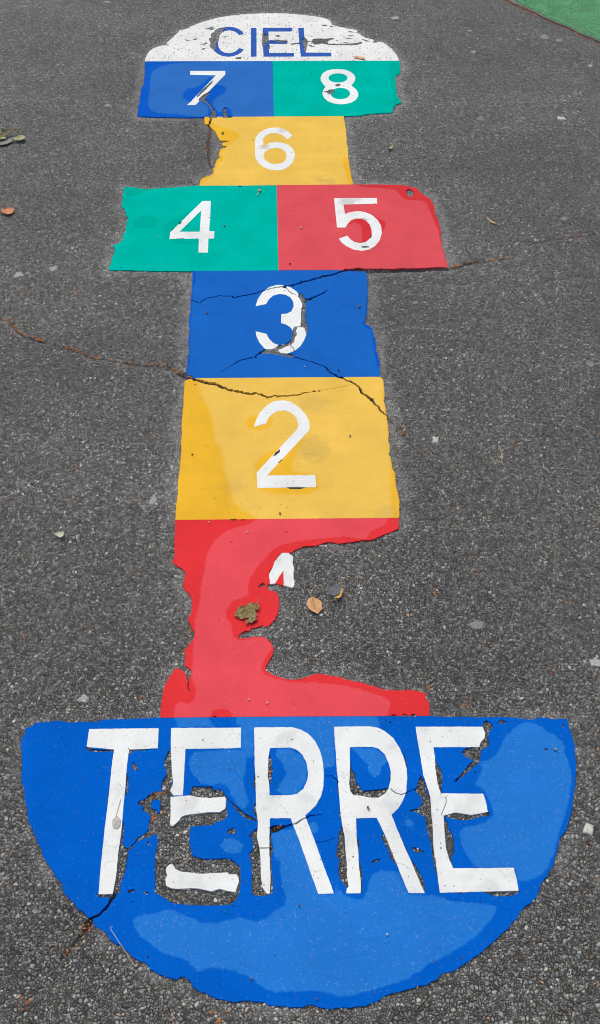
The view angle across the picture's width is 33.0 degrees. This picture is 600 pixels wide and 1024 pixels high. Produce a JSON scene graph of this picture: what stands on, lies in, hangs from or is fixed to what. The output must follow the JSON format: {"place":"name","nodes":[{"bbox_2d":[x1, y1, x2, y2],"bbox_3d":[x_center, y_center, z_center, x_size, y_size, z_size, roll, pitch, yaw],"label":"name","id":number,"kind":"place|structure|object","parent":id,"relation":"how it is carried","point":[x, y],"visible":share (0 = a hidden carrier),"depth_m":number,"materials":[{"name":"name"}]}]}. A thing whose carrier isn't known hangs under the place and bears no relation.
{"place":"outdoors","nodes":[
{"label":"outdoors","id":0,"kind":"place"},
{"bbox_2d":[0,0,599,1023],"bbox_3d":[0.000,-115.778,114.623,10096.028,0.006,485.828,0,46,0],"label":"ground","id":1,"kind":"structure","parent":0,"point":[512,340],"depth_m":2.15,"materials":[{"name":"grey asphalt"}]},
{"bbox_2d":[1,207,14,213],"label":"dead leaf","id":2,"kind":"object","parent":1,"relation":"on","point":[8,210],"visible":1,"depth_m":2.85,"materials":[{"name":"orange plant"}]},
{"bbox_2d":[0,124,25,144],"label":"plant sprig","id":3,"kind":"object","parent":1,"relation":"on","point":[18,137],"visible":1,"depth_m":3.15,"materials":[{"name":"beige plant"}]},
{"bbox_2d":[12,272,24,278],"bbox_3d":[-0.729,-0.614,2.627,0.030,0.004,0.029,0,46,0],"label":"gum spot","id":4,"kind":"object","parent":1,"relation":"on","point":[18,275],"visible":1,"depth_m":2.62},
{"bbox_2d":[42,481,49,486],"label":"gum spot","id":5,"kind":"object","parent":1,"relation":"on","point":[45,484],"visible":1,"depth_m":2.08,"materials":[{"name":"grey"}]},
{"bbox_2d":[49,266,57,271],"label":"gum spot","id":6,"kind":"object","parent":1,"relation":"on","point":[52,269],"visible":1,"depth_m":2.65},
{"bbox_2d":[53,531,63,537],"bbox_3d":[-0.468,0.043,1.978,0.023,0.009,0.013,23,50,21],"label":"leaf scrap","id":7,"kind":"object","parent":1,"relation":"on","point":[60,534],"visible":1,"depth_m":1.98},
{"bbox_2d":[77,694,88,702],"bbox_3d":[-0.367,0.318,1.721,0.017,0.003,0.018,26,51,23],"label":"gum spot","id":8,"kind":"object","parent":1,"relation":"on","point":[83,698],"visible":1,"depth_m":1.72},
{"bbox_2d":[149,495,156,504],"bbox_3d":[-0.297,-0.025,2.055,0.016,0.004,0.032,0,46,0],"label":"gum spot","id":9,"kind":"object","parent":1,"relation":"on","point":[153,501],"visible":1,"depth_m":2.05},
{"bbox_2d":[108,185,277,271],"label":"hopscotch square","id":10,"kind":"structure","parent":1,"relation":"on","point":[245,238],"depth_m":2.78,"materials":[{"name":"teal paint"}]},
{"bbox_2d":[137,61,273,118],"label":"hopscotch square","id":11,"kind":"structure","parent":1,"relation":"on","point":[171,89],"depth_m":3.41,"materials":[{"name":"blue paint"}]},
{"bbox_2d":[145,13,398,61],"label":"hopscotch sky space","id":12,"kind":"structure","parent":1,"relation":"on","point":[240,36],"depth_m":3.69,"materials":[{"name":"white paint"}]},
{"bbox_2d":[199,116,352,185],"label":"hopscotch square","id":13,"kind":"structure","parent":1,"relation":"on","point":[294,150],"depth_m":3.10,"materials":[{"name":"yellow paint"}]},
{"bbox_2d":[186,270,379,379],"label":"hopscotch square","id":14,"kind":"structure","parent":1,"relation":"on","point":[259,312],"depth_m":2.47,"materials":[{"name":"blue paint"}]},
{"bbox_2d":[175,377,399,519],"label":"hopscotch square","id":15,"kind":"structure","parent":1,"relation":"on","point":[232,467],"depth_m":2.16,"materials":[{"name":"yellow paint"}]},
{"bbox_2d":[160,518,429,717],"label":"hopscotch square","id":16,"kind":"structure","parent":1,"relation":"on","point":[226,565],"depth_m":1.83,"materials":[{"name":"red paint"}]},
{"bbox_2d":[235,598,259,623],"bbox_3d":[-0.096,0.181,1.843,0.046,0.009,0.056,0,46,0],"label":"dead leaf","id":17,"kind":"object","parent":16,"relation":"on","point":[247,611],"visible":1,"depth_m":1.84,"materials":[{"name":"brown plant"}]},
{"bbox_2d":[21,715,575,1009],"bbox_3d":[-0.004,0.509,1.538,0.907,0.006,0.465,0,46,0],"label":"hopscotch half disc","id":18,"kind":"object","parent":1,"relation":"on","point":[328,943],"visible":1,"depth_m":1.55,"materials":[{"name":"blue paint"}]},
{"bbox_2d":[112,800,120,828],"bbox_3d":[-0.283,0.468,1.572,0.014,0.003,0.050,0,46,0],"label":"winged seed","id":19,"kind":"object","parent":18,"relation":"on","point":[116,821],"visible":1,"depth_m":1.56,"materials":[{"name":"beige plant"}]},
{"bbox_2d":[1,0,599,1023],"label":"leaf crumbs","id":20,"kind":"object","parent":1,"relation":"on","point":[191,630],"visible":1,"depth_m":2.13,"materials":[{"name":"brown plant"}]},
{"bbox_2d":[307,589,321,613],"bbox_3d":[0.022,0.166,1.863,0.028,0.009,0.051,-34,55,-29],"label":"dead leaf","id":21,"kind":"object","parent":1,"relation":"on","point":[314,604],"visible":1,"depth_m":1.86,"materials":[{"name":"orange plant"}]},
{"bbox_2d":[328,579,342,597],"bbox_3d":[0.066,0.144,1.880,0.027,0.010,0.044,0,46,0],"label":"dead leaf","id":22,"kind":"object","parent":1,"relation":"on","point":[334,589],"visible":1,"depth_m":1.88,"materials":[{"name":"plant"}]},
{"bbox_2d":[273,61,400,116],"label":"hopscotch square","id":23,"kind":"structure","parent":1,"relation":"on","point":[301,88],"depth_m":3.42,"materials":[{"name":"teal paint"}]},
{"bbox_2d":[277,184,447,271],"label":"hopscotch square","id":24,"kind":"structure","parent":1,"relation":"on","point":[339,224],"depth_m":2.78,"materials":[{"name":"red paint"}]},
{"bbox_2d":[432,436,438,443],"bbox_3d":[0.291,-0.155,2.181,0.014,0.004,0.022,6,46,6],"label":"gum spot","id":25,"kind":"object","parent":1,"relation":"on","point":[435,440],"visible":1,"depth_m":2.18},
{"bbox_2d":[470,620,484,629],"bbox_3d":[0.320,0.204,1.832,0.030,0.004,0.022,0,46,0],"label":"gum spot","id":26,"kind":"object","parent":1,"relation":"on","point":[477,625],"visible":1,"depth_m":1.83,"materials":[{"name":"grey"}]},
{"bbox_2d":[477,116,483,121],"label":"gum spot","id":27,"kind":"object","parent":1,"relation":"on","point":[480,118],"visible":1,"depth_m":3.25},
{"bbox_2d":[539,34,549,39],"bbox_3d":[0.897,-1.746,3.729,0.038,0.003,0.052,0,46,0],"label":"gum spot","id":28,"kind":"object","parent":1,"relation":"on","point":[544,37],"visible":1,"depth_m":3.72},
{"bbox_2d":[508,0,599,42],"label":"kerb strip","id":29,"kind":"object","parent":1,"relation":"on","point":[546,18],"visible":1,"depth_m":3.83,"materials":[{"name":"concrete"}]},
{"bbox_2d":[515,0,599,39],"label":"rubber play surface","id":30,"kind":"object","parent":1,"relation":"on","point":[582,16],"visible":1,"depth_m":3.88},
{"bbox_2d":[559,216,567,221],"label":"gum spot","id":31,"kind":"object","parent":1,"relation":"on","point":[564,219],"visible":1,"depth_m":2.82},
{"bbox_2d":[582,823,593,835],"bbox_3d":[0.443,0.487,1.556,0.016,0.004,0.018,19,49,18],"label":"gum spot","id":32,"kind":"object","parent":1,"relation":"on","point":[588,829],"visible":1,"depth_m":1.55,"materials":[{"name":"white"}]},
{"bbox_2d":[586,361,594,367],"bbox_3d":[0.679,-0.344,2.365,0.021,0.003,0.022,-17,48,-15],"label":"gum spot","id":33,"kind":"object","parent":1,"relation":"on","point":[590,364],"visible":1,"depth_m":2.36,"materials":[{"name":"grey"}]},
{"bbox_2d":[589,657,599,667],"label":"gum spot","id":34,"kind":"object","parent":1,"relation":"on","point":[595,662],"visible":1,"depth_m":1.77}
]}

